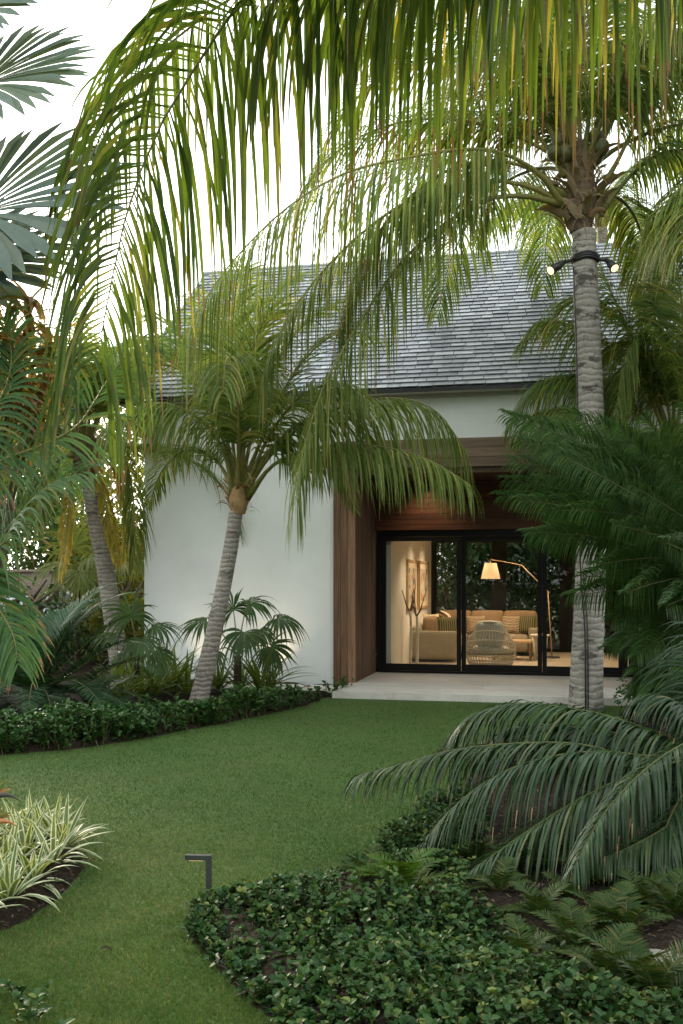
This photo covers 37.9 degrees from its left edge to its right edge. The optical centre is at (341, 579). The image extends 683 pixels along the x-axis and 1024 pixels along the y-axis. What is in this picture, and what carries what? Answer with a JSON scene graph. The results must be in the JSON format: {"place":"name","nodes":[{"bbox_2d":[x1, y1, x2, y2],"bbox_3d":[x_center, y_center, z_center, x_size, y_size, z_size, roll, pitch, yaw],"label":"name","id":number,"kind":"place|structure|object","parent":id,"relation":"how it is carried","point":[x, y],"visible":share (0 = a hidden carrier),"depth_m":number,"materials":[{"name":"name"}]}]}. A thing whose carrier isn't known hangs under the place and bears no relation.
{"place":"outdoors","nodes":[
{"label":"outdoors","id":0,"kind":"place"},
{"bbox_2d":[0,828,83,930],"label":"soil","id":1,"kind":"structure","parent":0,"point":[9,911],"depth_m":5.39,"materials":[{"name":"brown soil"}]},
{"bbox_2d":[0,798,57,838],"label":"variegated plant","id":2,"kind":"object","parent":1,"relation":"on","point":[14,812],"visible":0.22,"depth_m":6.41,"materials":[{"name":"green plant"}]},
{"bbox_2d":[0,834,60,911],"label":"variegated plant","id":3,"kind":"object","parent":1,"relation":"on","point":[10,879],"visible":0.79,"depth_m":5.28,"materials":[{"name":"green plant"}]},
{"bbox_2d":[0,815,60,869],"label":"variegated plant","id":4,"kind":"object","parent":1,"relation":"on","point":[9,843],"visible":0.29,"depth_m":5.75,"materials":[{"name":"green plant"}]},
{"bbox_2d":[2,791,62,838],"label":"variegated plant","id":5,"kind":"object","parent":1,"relation":"on","point":[28,800],"visible":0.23,"depth_m":6.68,"materials":[{"name":"green plant"}]},
{"bbox_2d":[0,801,72,856],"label":"variegated plant","id":6,"kind":"object","parent":1,"relation":"on","point":[28,838],"visible":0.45,"depth_m":6.07,"materials":[{"name":"green plant"}]},
{"bbox_2d":[8,832,78,898],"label":"variegated plant","id":7,"kind":"object","parent":1,"relation":"on","point":[39,869],"visible":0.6,"depth_m":5.56,"materials":[{"name":"green plant"}]},
{"bbox_2d":[1,798,88,842],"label":"variegated plant","id":8,"kind":"object","parent":1,"relation":"on","point":[36,815],"visible":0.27,"depth_m":6.38,"materials":[{"name":"green plant"}]},
{"bbox_2d":[0,270,94,579],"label":"palm tree","id":9,"kind":"object","parent":1,"relation":"on","point":[30,327],"visible":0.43,"depth_m":6.30,"materials":[{"name":"green plant"}]},
{"bbox_2d":[25,792,95,844],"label":"variegated plant","id":10,"kind":"object","parent":1,"relation":"on","point":[45,821],"visible":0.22,"depth_m":6.61,"materials":[{"name":"green plant"}]},
{"bbox_2d":[19,808,102,869],"bbox_3d":[-1.698,1.578,5.899,0.590,0.396,0.611,0,0,-5],"label":"variegated plant","id":11,"kind":"object","parent":1,"relation":"on","point":[40,837],"visible":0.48,"depth_m":5.96,"materials":[{"name":"green plant"}]},
{"bbox_2d":[0,0,135,307],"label":"fan palm","id":12,"kind":"object","parent":1,"relation":"on","point":[17,258],"visible":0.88,"depth_m":6.72,"materials":[{"name":"green plant"}]},
{"bbox_2d":[21,791,114,860],"bbox_3d":[-1.738,1.577,6.316,0.581,0.410,0.528,0,0,-30],"label":"variegated plant","id":13,"kind":"object","parent":1,"relation":"on","point":[60,827],"visible":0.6,"depth_m":6.35,"materials":[{"name":"green plant"}]},
{"bbox_2d":[0,293,187,693],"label":"feather palm","id":14,"kind":"object","parent":1,"relation":"on","point":[8,660],"visible":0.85,"depth_m":5.88,"materials":[{"name":"green plant"}]},
{"bbox_2d":[0,645,331,754],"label":"soil","id":15,"kind":"structure","parent":0,"point":[32,746],"depth_m":13.13,"materials":[{"name":"brown soil"}]},
{"bbox_2d":[0,619,67,713],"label":"cycad","id":16,"kind":"object","parent":15,"relation":"on","point":[6,696],"visible":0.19,"depth_m":12.78,"materials":[{"name":"green plant"}]},
{"bbox_2d":[1,569,73,615],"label":"timber arbor","id":17,"kind":"object","parent":15,"relation":"on","point":[27,573],"visible":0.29,"depth_m":21.38,"materials":[{"name":"grey wood"}]},
{"bbox_2d":[0,409,79,568],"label":"broadleaf tree","id":18,"kind":"object","parent":15,"relation":"on","point":[61,495],"visible":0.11,"depth_m":24.75,"materials":[{"name":"green plant"}]},
{"bbox_2d":[0,576,95,671],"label":"garden bush","id":19,"kind":"object","parent":15,"relation":"on","point":[44,604],"visible":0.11,"depth_m":17.86,"materials":[{"name":"green plant"}]},
{"bbox_2d":[0,373,120,598],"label":"broadleaf tree","id":20,"kind":"object","parent":15,"relation":"on","point":[23,563],"visible":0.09,"depth_m":27.65,"materials":[{"name":"green plant"}]},
{"bbox_2d":[1,483,140,598],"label":"broadleaf tree","id":21,"kind":"object","parent":15,"relation":"on","point":[29,565],"visible":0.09,"depth_m":26.28,"materials":[{"name":"green plant"}]},
{"bbox_2d":[8,674,146,719],"bbox_3d":[-3.096,1.562,12.089,1.829,0.732,1.879,0,0,36],"label":"cycad","id":22,"kind":"object","parent":15,"relation":"on","point":[114,682],"visible":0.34,"depth_m":12.36,"materials":[{"name":"green plant"}]},
{"bbox_2d":[0,581,164,721],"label":"cycad","id":23,"kind":"object","parent":15,"relation":"on","point":[60,626],"visible":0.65,"depth_m":12.46,"materials":[{"name":"green plant"}]},
{"bbox_2d":[24,483,143,646],"bbox_3d":[-4.868,-0.110,23.175,4.679,4.200,4.043,0,0,0],"label":"broadleaf tree","id":24,"kind":"object","parent":15,"relation":"on","point":[132,586],"visible":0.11,"depth_m":22.55,"materials":[{"name":"green plant"}]},
{"bbox_2d":[27,510,143,664],"bbox_3d":[-4.917,0.168,19.371,2.499,3.164,1.724,0,0,0],"label":"thatch palm","id":25,"kind":"object","parent":15,"relation":"on","point":[80,579],"visible":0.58,"depth_m":19.20,"materials":[{"name":"green plant"}]},
{"bbox_2d":[31,563,142,662],"bbox_3d":[-5.438,0.817,20.547,3.771,2.292,2.248,0,0,11],"label":"garden bush","id":26,"kind":"object","parent":15,"relation":"on","point":[85,632],"visible":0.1,"depth_m":20.15,"materials":[{"name":"green plant"}]},
{"bbox_2d":[65,577,143,663],"bbox_3d":[-4.089,0.880,19.452,2.602,1.851,2.372,0,0,-11],"label":"garden bush","id":27,"kind":"object","parent":15,"relation":"on","point":[128,626],"visible":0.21,"depth_m":19.25,"materials":[{"name":"green plant"}]},
{"bbox_2d":[0,310,245,675],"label":"coconut palm","id":28,"kind":"object","parent":15,"relation":"on","point":[103,542],"visible":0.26,"depth_m":16.12,"materials":[{"name":"green plant"}]},
{"bbox_2d":[89,589,186,699],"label":"thatch palm","id":29,"kind":"object","parent":15,"relation":"on","point":[136,649],"visible":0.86,"depth_m":13.82,"materials":[{"name":"green plant"}]},
{"bbox_2d":[125,646,214,690],"bbox_3d":[-2.518,1.304,14.803,1.622,0.785,1.682,0,0,5],"label":"bromeliad","id":30,"kind":"object","parent":15,"relation":"on","point":[180,675],"visible":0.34,"depth_m":14.57,"materials":[{"name":"green plant"}]},
{"bbox_2d":[214,655,262,686],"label":"bromeliad","id":31,"kind":"object","parent":15,"relation":"on","point":[243,671],"visible":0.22,"depth_m":15.13,"materials":[{"name":"green plant"}]},
{"bbox_2d":[175,588,309,691],"bbox_3d":[-1.512,0.933,14.531,1.906,1.635,1.570,0,0,-23],"label":"thatch palm","id":32,"kind":"object","parent":15,"relation":"on","point":[242,642],"visible":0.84,"depth_m":14.32,"materials":[{"name":"green plant"}]},
{"bbox_2d":[217,644,319,693],"bbox_3d":[-1.105,1.304,14.684,1.682,0.785,1.622,0,0,-34],"label":"bromeliad","id":33,"kind":"object","parent":15,"relation":"on","point":[256,681],"visible":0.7,"depth_m":14.46,"materials":[{"name":"green plant"}]},
{"bbox_2d":[242,659,304,688],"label":"bromeliad","id":34,"kind":"object","parent":15,"relation":"on","point":[274,680],"visible":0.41,"depth_m":14.84,"materials":[{"name":"green plant"}]},
{"bbox_2d":[90,255,484,704],"bbox_3d":[-0.769,-1.322,13.091,4.910,6.268,3.824,0,0,0],"label":"coconut palm","id":35,"kind":"object","parent":15,"relation":"on","point":[232,395],"visible":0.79,"depth_m":12.90,"materials":[{"name":"green plant"}]},
{"bbox_2d":[275,684,341,694],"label":"path","id":36,"kind":"structure","parent":0,"point":[283,687],"depth_m":15.23,"materials":[{"name":"grey concrete"}]},
{"bbox_2d":[0,697,628,1023],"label":"lawn","id":37,"kind":"structure","parent":0,"point":[337,701],"depth_m":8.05,"materials":[{"name":"green plant"}]},
{"bbox_2d":[0,978,74,1023],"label":"ground cover","id":38,"kind":"object","parent":37,"relation":"on","point":[35,994],"visible":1,"depth_m":3.96,"materials":[{"name":"green plant"}]},
{"bbox_2d":[81,655,155,703],"bbox_3d":[-2.995,1.358,13.243,1.252,0.759,1.186,0,0,-39],"label":"bromeliad","id":39,"kind":"object","parent":37,"relation":"on","point":[118,672],"visible":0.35,"depth_m":13.18,"materials":[{"name":"green plant"}]},
{"bbox_2d":[85,654,161,700],"bbox_3d":[-3.038,1.320,13.397,1.276,0.844,1.134,0,0,-29],"label":"bromeliad","id":40,"kind":"object","parent":37,"relation":"on","point":[127,685],"visible":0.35,"depth_m":13.33,"materials":[{"name":"green plant"}]},
{"bbox_2d":[97,644,193,703],"bbox_3d":[-2.822,1.326,13.785,1.391,0.843,1.317,0,0,39],"label":"bromeliad","id":41,"kind":"object","parent":37,"relation":"on","point":[143,685],"visible":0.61,"depth_m":13.66,"materials":[{"name":"green plant"}]},
{"bbox_2d":[123,648,195,695],"bbox_3d":[-2.520,1.284,14.057,1.418,0.938,1.260,0,0,-31],"label":"bromeliad","id":42,"kind":"object","parent":37,"relation":"on","point":[156,680],"visible":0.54,"depth_m":14.02,"materials":[{"name":"green plant"}]},
{"bbox_2d":[127,639,197,684],"bbox_3d":[-2.656,1.294,15.403,1.531,0.928,1.449,0,0,-9],"label":"bromeliad","id":43,"kind":"object","parent":37,"relation":"on","point":[178,664],"visible":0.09,"depth_m":15.36,"materials":[{"name":"green plant"}]},
{"bbox_2d":[0,676,354,754],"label":"hedge","id":44,"kind":"object","parent":37,"relation":"on","point":[48,725],"visible":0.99,"depth_m":10.91,"materials":[{"name":"green plant"}]},
{"bbox_2d":[160,645,226,696],"bbox_3d":[-2.284,1.320,14.349,1.276,0.844,1.134,0,0,8],"label":"bromeliad","id":45,"kind":"object","parent":37,"relation":"on","point":[186,684],"visible":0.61,"depth_m":14.20,"materials":[{"name":"green plant"}]},
{"bbox_2d":[185,854,211,900],"bbox_3d":[-0.756,1.603,5.254,0.138,0.295,0.027,0,0,4],"label":"path light","id":46,"kind":"object","parent":37,"relation":"on","point":[207,858],"visible":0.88,"depth_m":5.24,"materials":[{"name":"grey metal"}]},
{"bbox_2d":[191,652,251,689],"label":"bromeliad","id":47,"kind":"object","parent":37,"relation":"on","point":[221,680],"visible":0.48,"depth_m":14.82,"materials":[{"name":"green plant"}]},
{"bbox_2d":[119,241,682,684],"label":"white house","id":48,"kind":"structure","parent":37,"relation":"on","point":[337,587],"depth_m":16.52,"materials":[{"name":"paint"}]},
{"bbox_2d":[402,586,415,663],"bbox_3d":[1.300,0.891,18.870,0.217,1.520,0.240,0,0,-38],"label":"branch sculpture","id":49,"kind":"object","parent":48,"relation":"on","point":[411,634],"visible":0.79,"depth_m":18.83,"materials":[{"name":"brown wood"}]},
{"bbox_2d":[406,559,418,611],"bbox_3d":[1.432,0.120,20.080,0.045,1.020,1.400,0,0,13],"label":"framed picture","id":50,"kind":"object","parent":48,"relation":"attached to","point":[412,574],"visible":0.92,"depth_m":20.01,"materials":[{"name":"beige paper"}]},
{"bbox_2d":[411,595,424,663],"bbox_3d":[1.437,0.939,18.918,0.220,1.424,0.235,0,0,-37],"label":"branch sculpture","id":51,"kind":"object","parent":48,"relation":"on","point":[417,639],"visible":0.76,"depth_m":18.91,"materials":[{"name":"brown wood"}]},
{"bbox_2d":[382,536,460,670],"bbox_3d":[1.401,0.430,17.497,1.402,2.350,0.045,0,0,13],"label":"sliding door","id":52,"kind":"structure","parent":48,"relation":"in","point":[385,666],"depth_m":17.47,"materials":[{"name":"black glass"}]},
{"bbox_2d":[419,561,428,608],"bbox_3d":[1.793,0.120,21.695,0.045,1.020,1.550,0,0,13],"label":"framed picture","id":53,"kind":"object","parent":48,"relation":"attached to","point":[423,578],"visible":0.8,"depth_m":21.67,"materials":[{"name":"beige paper"}]},
{"bbox_2d":[412,610,537,659],"bbox_3d":[2.886,1.139,20.989,2.450,0.902,2.950,0,0,13],"label":"corner sofa","id":54,"kind":"object","parent":48,"relation":"on","point":[434,643],"visible":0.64,"depth_m":20.07,"materials":[{"name":"fabric"}]},
{"bbox_2d":[437,617,456,631],"bbox_3d":[2.154,0.977,20.205,0.440,0.440,0.150,0,-14,-7],"label":"throw pillow","id":55,"kind":"object","parent":54,"relation":"on","point":[446,623],"visible":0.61,"depth_m":20.16,"materials":[{"name":"green fabric"}]},
{"bbox_2d":[467,616,485,633],"bbox_3d":[2.972,1.008,21.977,0.420,0.420,0.150,0,-16,7],"label":"throw pillow","id":56,"kind":"object","parent":54,"relation":"on","point":[472,621],"visible":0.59,"depth_m":21.94,"materials":[{"name":"fabric"}]},
{"bbox_2d":[502,616,519,633],"bbox_3d":[3.715,1.008,21.811,0.420,0.420,0.150,0,-16,18],"label":"throw pillow","id":57,"kind":"object","parent":54,"relation":"on","point":[511,623],"visible":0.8,"depth_m":21.75,"materials":[{"name":"fabric"}]},
{"bbox_2d":[519,616,536,633],"bbox_3d":[4.041,1.001,21.716,0.440,0.440,0.150,0,-18,25],"label":"throw pillow","id":58,"kind":"object","parent":54,"relation":"on","point":[526,623],"visible":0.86,"depth_m":21.66,"materials":[{"name":"green fabric"}]},
{"bbox_2d":[466,620,516,664],"bbox_3d":[2.783,1.194,18.579,0.958,0.868,0.883,0,0,13],"label":"wicker chair","id":59,"kind":"object","parent":48,"relation":"on","point":[489,637],"visible":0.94,"depth_m":18.33,"materials":[{"name":"beige wicker"}]},
{"bbox_2d":[462,536,541,672],"bbox_3d":[2.774,0.430,17.241,1.380,2.350,0.045,0,0,13],"label":"sliding door","id":60,"kind":"structure","parent":48,"relation":"in","point":[465,667],"depth_m":17.24,"materials":[{"name":"black glass"}]},
{"bbox_2d":[493,639,531,660],"bbox_3d":[3.521,1.450,20.438,0.770,0.400,0.750,0,0,13],"label":"coffee table","id":61,"kind":"object","parent":48,"relation":"on","point":[529,641],"visible":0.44,"depth_m":20.06,"materials":[{"name":"brown wood"}]},
{"bbox_2d":[481,559,559,658],"bbox_3d":[3.770,0.613,20.989,1.649,2.074,0.410,0,0,11],"label":"floor lamp","id":62,"kind":"object","parent":48,"relation":"on","point":[490,570],"visible":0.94,"depth_m":20.95,"materials":[{"name":"brown metal"}]},
{"bbox_2d":[431,536,617,652],"bbox_3d":[4.244,0.325,22.689,4.395,2.646,0.140,0,0,13],"label":"rear window","id":63,"kind":"structure","parent":48,"relation":"in","point":[498,548],"depth_m":22.54,"materials":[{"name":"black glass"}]},
{"bbox_2d":[530,634,549,660],"bbox_3d":[4.036,1.386,20.246,0.390,0.532,0.390,0,0,13],"label":"side table","id":64,"kind":"object","parent":48,"relation":"on","point":[534,642],"visible":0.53,"depth_m":20.18,"materials":[{"name":"brown wood"}]},
{"bbox_2d":[542,535,622,674],"bbox_3d":[4.091,0.430,16.896,1.332,2.350,0.045,0,0,13],"label":"sliding door","id":65,"kind":"structure","parent":48,"relation":"in","point":[545,669],"depth_m":17.00,"materials":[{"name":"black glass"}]},
{"bbox_2d":[623,558,632,674],"bbox_3d":[4.835,0.430,16.781,0.162,2.350,0.045,0,0,13],"label":"sliding door","id":66,"kind":"structure","parent":48,"relation":"in","point":[625,665],"depth_m":16.77,"materials":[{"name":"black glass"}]},
{"bbox_2d":[164,0,682,710],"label":"coconut palm","id":67,"kind":"object","parent":37,"relation":"on","point":[580,200],"visible":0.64,"depth_m":12.86,"materials":[{"name":"green plant"}]},
{"bbox_2d":[547,258,574,274],"bbox_3d":[2.929,-4.152,13.184,0.492,0.309,0.125,0,0,-31],"label":"spotlight","id":68,"kind":"object","parent":67,"relation":"attached to","point":[554,268],"visible":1,"depth_m":13.09,"materials":[{"name":"black metal"}]},
{"bbox_2d":[573,266,588,708],"bbox_3d":[3.175,-1.225,13.217,0.220,5.896,0.051,0,0,37],"label":"power cable","id":69,"kind":"object","parent":67,"relation":"attached to","point":[579,540],"visible":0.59,"depth_m":13.18,"materials":[{"name":"black metal"}]},
{"bbox_2d":[570,250,599,264],"bbox_3d":[3.276,-4.312,13.400,0.388,0.128,0.389,0,0,0],"label":"trunk strap","id":70,"kind":"object","parent":67,"relation":"attached to","point":[586,254],"visible":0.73,"depth_m":13.23,"materials":[{"name":"black rubber"}]},
{"bbox_2d":[597,258,618,272],"bbox_3d":[3.516,-4.172,13.192,0.127,0.270,0.370,0,0,-32],"label":"spotlight","id":71,"kind":"object","parent":67,"relation":"attached to","point":[613,266],"visible":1,"depth_m":13.09,"materials":[{"name":"black metal"}]},
{"bbox_2d":[501,230,682,455],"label":"coconut palm","id":72,"kind":"object","parent":37,"relation":"on","point":[665,362],"visible":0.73,"depth_m":13.90,"materials":[{"name":"green plant"}]},
{"bbox_2d":[0,0,681,576],"label":"sky","id":73,"kind":"structure","parent":0,"point":[86,16],"materials":[{"name":"white"}]},
{"bbox_2d":[0,709,682,1023],"bbox_3d":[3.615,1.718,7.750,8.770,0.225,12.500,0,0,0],"label":"soil","id":74,"kind":"structure","parent":0,"point":[660,936],"depth_m":5.08,"materials":[{"name":"brown soil"}]},
{"bbox_2d":[30,0,682,506],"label":"coconut palm","id":75,"kind":"object","parent":74,"relation":"on","point":[346,46],"visible":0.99,"depth_m":5.85,"materials":[{"name":"green plant"}]},
{"bbox_2d":[330,842,387,886],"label":"fern","id":76,"kind":"object","parent":74,"relation":"on","point":[359,862],"visible":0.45,"depth_m":5.57,"materials":[{"name":"green plant"}]},
{"bbox_2d":[347,846,465,895],"bbox_3d":[0.342,1.557,5.274,0.644,0.237,0.546,0,0,17],"label":"fern","id":77,"kind":"object","parent":74,"relation":"on","point":[410,873],"visible":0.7,"depth_m":5.25,"materials":[{"name":"green plant"}]},
{"bbox_2d":[179,777,682,1023],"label":"ground cover","id":78,"kind":"object","parent":74,"relation":"on","point":[487,995],"visible":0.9,"depth_m":4.19,"materials":[{"name":"green plant"}]},
{"bbox_2d":[438,832,500,862],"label":"fern","id":79,"kind":"object","parent":74,"relation":"on","point":[477,851],"visible":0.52,"depth_m":5.76,"materials":[{"name":"green plant"}]},
{"bbox_2d":[464,856,536,890],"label":"fern","id":80,"kind":"object","parent":74,"relation":"on","point":[500,880],"visible":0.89,"depth_m":5.30,"materials":[{"name":"green plant"}]},
{"bbox_2d":[341,621,682,903],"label":"palm","id":81,"kind":"object","parent":74,"relation":"on","point":[645,776],"visible":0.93,"depth_m":5.80,"materials":[{"name":"green plant"}]},
{"bbox_2d":[483,836,555,870],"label":"fern","id":82,"kind":"object","parent":74,"relation":"on","point":[522,861],"visible":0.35,"depth_m":5.61,"materials":[{"name":"green plant"}]},
{"bbox_2d":[493,913,564,967],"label":"fern","id":83,"kind":"object","parent":74,"relation":"on","point":[533,946],"visible":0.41,"depth_m":4.35,"materials":[{"name":"green plant"}]},
{"bbox_2d":[500,879,573,919],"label":"fern","id":84,"kind":"object","parent":74,"relation":"on","point":[540,903],"visible":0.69,"depth_m":4.83,"materials":[{"name":"green plant"}]},
{"bbox_2d":[529,832,574,867],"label":"fern","id":85,"kind":"object","parent":74,"relation":"on","point":[561,851],"visible":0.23,"depth_m":5.75,"materials":[{"name":"green plant"}]},
{"bbox_2d":[536,871,593,899],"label":"fern","id":86,"kind":"object","parent":74,"relation":"on","point":[566,894],"visible":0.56,"depth_m":5.13,"materials":[{"name":"green plant"}]},
{"bbox_2d":[528,897,612,955],"bbox_3d":[1.056,1.579,4.494,0.431,0.191,0.380,0,0,9],"label":"fern","id":87,"kind":"object","parent":74,"relation":"on","point":[563,923],"visible":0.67,"depth_m":4.53,"materials":[{"name":"green plant"}]},
{"bbox_2d":[488,402,682,710],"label":"cycad","id":88,"kind":"object","parent":74,"relation":"on","point":[635,504],"visible":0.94,"depth_m":8.56,"materials":[{"name":"green plant"}]},
{"bbox_2d":[548,841,632,887],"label":"fern","id":89,"kind":"object","parent":74,"relation":"on","point":[596,878],"visible":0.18,"depth_m":5.39,"materials":[{"name":"green plant"}]},
{"bbox_2d":[551,921,660,974],"bbox_3d":[1.087,1.569,4.127,0.503,0.213,0.476,0,0,31],"label":"fern","id":90,"kind":"object","parent":74,"relation":"on","point":[597,958],"visible":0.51,"depth_m":4.16,"materials":[{"name":"green plant"}]},
{"bbox_2d":[564,887,649,940],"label":"fern","id":91,"kind":"object","parent":74,"relation":"on","point":[604,902],"visible":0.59,"depth_m":4.71,"materials":[{"name":"green plant"}]},
{"bbox_2d":[564,927,682,1006],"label":"fern","id":92,"kind":"object","parent":74,"relation":"on","point":[636,949],"visible":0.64,"depth_m":4.06,"materials":[{"name":"green plant"}]},
{"bbox_2d":[582,881,673,939],"bbox_3d":[1.316,1.569,4.660,0.503,0.213,0.476,0,0,1],"label":"fern","id":93,"kind":"object","parent":74,"relation":"on","point":[638,917],"visible":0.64,"depth_m":4.67,"materials":[{"name":"green plant"}]},
{"bbox_2d":[584,940,682,994],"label":"fern","id":94,"kind":"object","parent":74,"relation":"on","point":[641,971],"visible":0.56,"depth_m":3.91,"materials":[{"name":"green plant"}]},
{"bbox_2d":[600,867,673,910],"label":"fern","id":95,"kind":"object","parent":74,"relation":"on","point":[642,890],"visible":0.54,"depth_m":5.03,"materials":[{"name":"green plant"}]},
{"bbox_2d":[612,675,682,708],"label":"shrub","id":96,"kind":"object","parent":74,"relation":"on","point":[622,692],"visible":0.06,"depth_m":12.69,"materials":[{"name":"green plant"}]},
{"bbox_2d":[628,171,682,286],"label":"coconut palm","id":97,"kind":"object","parent":74,"relation":"on","point":[662,232],"visible":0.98,"depth_m":11.47,"materials":[{"name":"green plant"}]},
{"bbox_2d":[635,868,682,922],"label":"fern","id":98,"kind":"object","parent":74,"relation":"on","point":[665,889],"visible":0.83,"depth_m":4.95,"materials":[{"name":"green plant"}]},
{"bbox_2d":[332,672,633,705],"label":"patio","id":99,"kind":"structure","parent":0,"point":[454,687],"depth_m":15.02,"materials":[{"name":"grey concrete"}]},
{"bbox_2d":[437,584,608,648],"bbox_3d":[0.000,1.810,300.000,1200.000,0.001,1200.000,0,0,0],"label":"ground","id":100,"kind":"structure","parent":0,"point":[556,645],"depth_m":31.16,"materials":[{"name":"soil"}]},
{"bbox_2d":[3,387,143,557],"bbox_3d":[-10.054,-3.122,34.030,8.922,9.753,9.952,0,0,34],"label":"broadleaf tree","id":101,"kind":"object","parent":100,"relation":"on","point":[100,431],"visible":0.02,"depth_m":33.73,"materials":[{"name":"green plant"}]},
{"bbox_2d":[437,542,537,620],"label":"broadleaf tree","id":102,"kind":"object","parent":100,"relation":"on","point":[479,550],"visible":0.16,"depth_m":25.80,"materials":[{"name":"green plant"}]},
{"bbox_2d":[437,542,558,631],"bbox_3d":[5.745,-1.719,30.170,7.897,8.546,5.407,0,0,0],"label":"broadleaf tree","id":103,"kind":"object","parent":100,"relation":"on","point":[510,587],"visible":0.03,"depth_m":29.68,"materials":[{"name":"green plant"}]},
{"bbox_2d":[438,542,608,645],"bbox_3d":[5.678,-1.269,26.845,6.013,8.847,5.667,0,0,-30],"label":"broadleaf tree","id":104,"kind":"object","parent":100,"relation":"on","point":[529,558],"visible":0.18,"depth_m":26.40,"materials":[{"name":"green plant"}]},
{"bbox_2d":[531,542,608,643],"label":"broadleaf tree","id":105,"kind":"object","parent":100,"relation":"on","point":[557,598],"depth_m":25.66,"materials":[{"name":"green plant"}]},
{"bbox_2d":[463,157,680,641],"bbox_3d":[7.116,-5.181,28.008,7.408,13.866,7.256,0,0,0],"label":"coconut palm","id":106,"kind":"object","parent":100,"relation":"on","point":[601,236],"visible":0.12,"depth_m":27.36,"materials":[{"name":"green plant"}]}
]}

